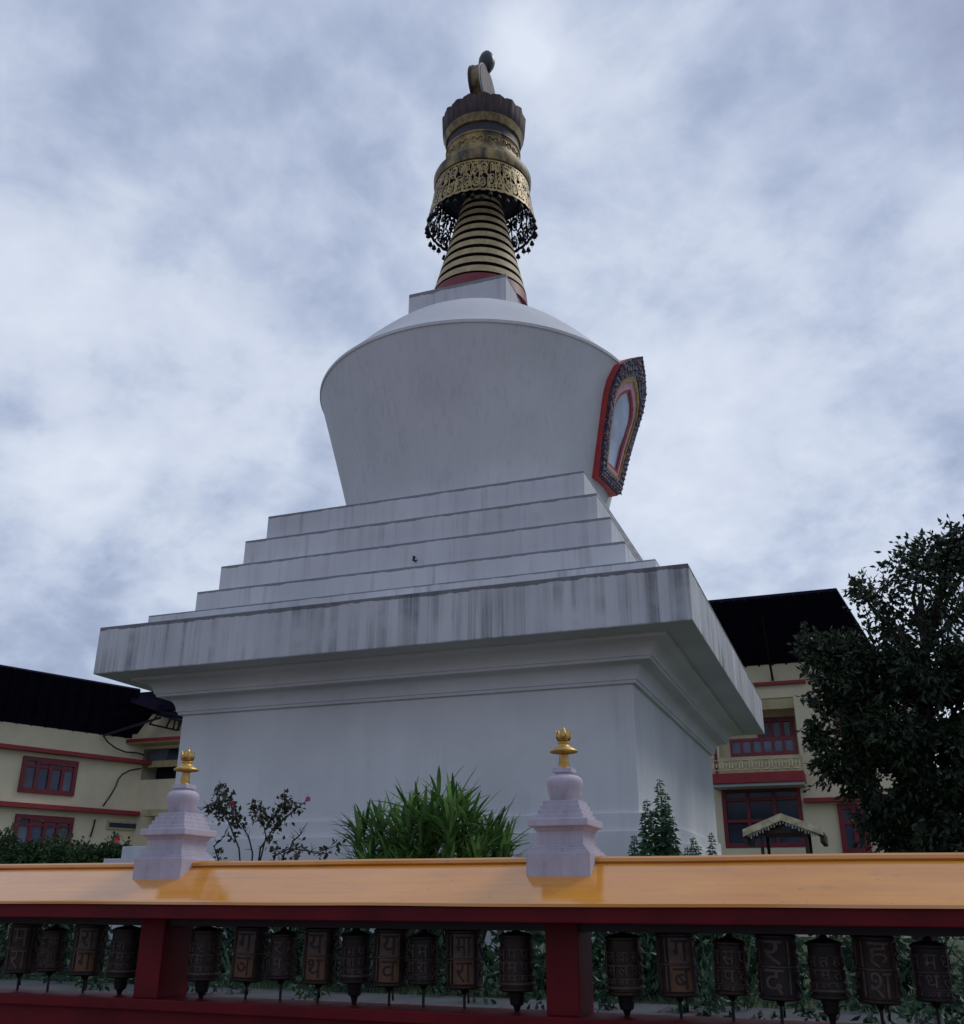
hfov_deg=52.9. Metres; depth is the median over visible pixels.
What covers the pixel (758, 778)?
cream building
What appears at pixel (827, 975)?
prayer wheel
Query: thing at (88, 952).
prayer wheel
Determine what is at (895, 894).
prayer wheel wall
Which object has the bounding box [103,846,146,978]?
concrete block
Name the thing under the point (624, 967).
prayer wheel
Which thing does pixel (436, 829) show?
palm clump
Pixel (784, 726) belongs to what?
window
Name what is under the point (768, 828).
roofed shelter
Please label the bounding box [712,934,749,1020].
prayer wheel
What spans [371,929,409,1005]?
prayer wheel
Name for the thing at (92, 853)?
hedge shrub
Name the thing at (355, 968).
prayer wheel
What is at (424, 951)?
prayer wheel
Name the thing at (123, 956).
prayer wheel
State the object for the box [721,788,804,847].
window
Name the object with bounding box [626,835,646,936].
leafy plant
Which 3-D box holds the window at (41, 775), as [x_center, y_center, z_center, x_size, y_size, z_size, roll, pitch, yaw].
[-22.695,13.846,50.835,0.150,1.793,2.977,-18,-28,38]
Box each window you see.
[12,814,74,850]
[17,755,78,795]
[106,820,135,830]
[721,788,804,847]
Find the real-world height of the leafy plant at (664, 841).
2.221 m
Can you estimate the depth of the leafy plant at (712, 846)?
10.84 m
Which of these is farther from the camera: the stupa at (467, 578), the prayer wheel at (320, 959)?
the stupa at (467, 578)
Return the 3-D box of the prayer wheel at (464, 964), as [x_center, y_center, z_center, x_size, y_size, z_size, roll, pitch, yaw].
[-0.100,2.554,5.454,0.208,0.445,0.212,-9,-24,19]
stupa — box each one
[93,50,764,963]
[132,748,216,878]
[526,727,604,876]
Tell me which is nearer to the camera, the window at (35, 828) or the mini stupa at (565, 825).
the mini stupa at (565, 825)
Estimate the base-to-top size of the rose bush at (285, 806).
2.275 m
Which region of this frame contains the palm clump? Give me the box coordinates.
[328,767,532,981]
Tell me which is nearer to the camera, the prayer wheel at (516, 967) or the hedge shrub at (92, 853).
the prayer wheel at (516, 967)
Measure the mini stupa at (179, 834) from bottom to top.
0.918 m
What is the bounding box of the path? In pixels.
[0,979,963,1023]
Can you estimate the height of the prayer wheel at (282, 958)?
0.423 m
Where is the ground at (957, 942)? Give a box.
[0,924,963,1015]
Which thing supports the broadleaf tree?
on the ground at (957, 942)
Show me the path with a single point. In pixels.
(845, 1016)
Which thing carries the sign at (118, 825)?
in the cream building at (95, 761)
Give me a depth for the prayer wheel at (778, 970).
4.84 m
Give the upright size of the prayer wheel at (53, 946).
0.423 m
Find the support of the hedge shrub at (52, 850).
on the ground at (957, 942)
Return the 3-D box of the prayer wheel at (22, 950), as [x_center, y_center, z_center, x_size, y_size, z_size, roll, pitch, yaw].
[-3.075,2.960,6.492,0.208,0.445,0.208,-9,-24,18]
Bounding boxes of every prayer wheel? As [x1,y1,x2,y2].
[3,924,43,989]
[36,924,69,990]
[68,925,108,992]
[105,925,140,994]
[186,926,223,997]
[230,927,269,999]
[266,927,298,1000]
[301,928,339,1002]
[339,928,371,1004]
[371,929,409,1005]
[408,929,439,1007]
[446,930,482,1008]
[498,931,535,1011]
[604,932,645,1015]
[655,933,699,1018]
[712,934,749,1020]
[754,934,801,1022]
[805,935,849,1023]
[851,935,902,1023]
[909,936,955,1023]
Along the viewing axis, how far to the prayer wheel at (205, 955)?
5.96 m
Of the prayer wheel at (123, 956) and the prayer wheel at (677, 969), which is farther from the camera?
the prayer wheel at (123, 956)
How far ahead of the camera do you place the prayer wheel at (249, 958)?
5.85 m
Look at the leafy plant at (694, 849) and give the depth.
10.67 m
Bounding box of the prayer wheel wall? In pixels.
[0,852,963,1023]
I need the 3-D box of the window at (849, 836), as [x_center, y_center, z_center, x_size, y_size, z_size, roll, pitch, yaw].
[11.321,9.630,29.490,0.829,1.471,0.100,-8,-23,19]
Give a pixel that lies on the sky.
(206, 206)
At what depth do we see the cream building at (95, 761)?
51.98 m
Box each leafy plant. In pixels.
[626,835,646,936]
[637,779,683,935]
[683,838,706,984]
[706,832,717,854]
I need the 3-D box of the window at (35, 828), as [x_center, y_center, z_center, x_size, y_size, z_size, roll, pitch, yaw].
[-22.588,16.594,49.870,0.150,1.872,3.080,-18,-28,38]
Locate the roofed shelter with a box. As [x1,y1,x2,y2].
[742,813,828,937]
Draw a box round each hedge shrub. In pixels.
[0,816,80,930]
[58,831,131,862]
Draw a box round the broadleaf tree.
[787,514,963,950]
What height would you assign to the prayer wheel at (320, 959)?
0.445 m
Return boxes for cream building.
[0,665,182,850]
[708,588,951,938]
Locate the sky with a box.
[0,0,963,842]
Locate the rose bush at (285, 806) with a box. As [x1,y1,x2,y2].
[198,779,345,982]
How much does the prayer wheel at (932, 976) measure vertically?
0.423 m

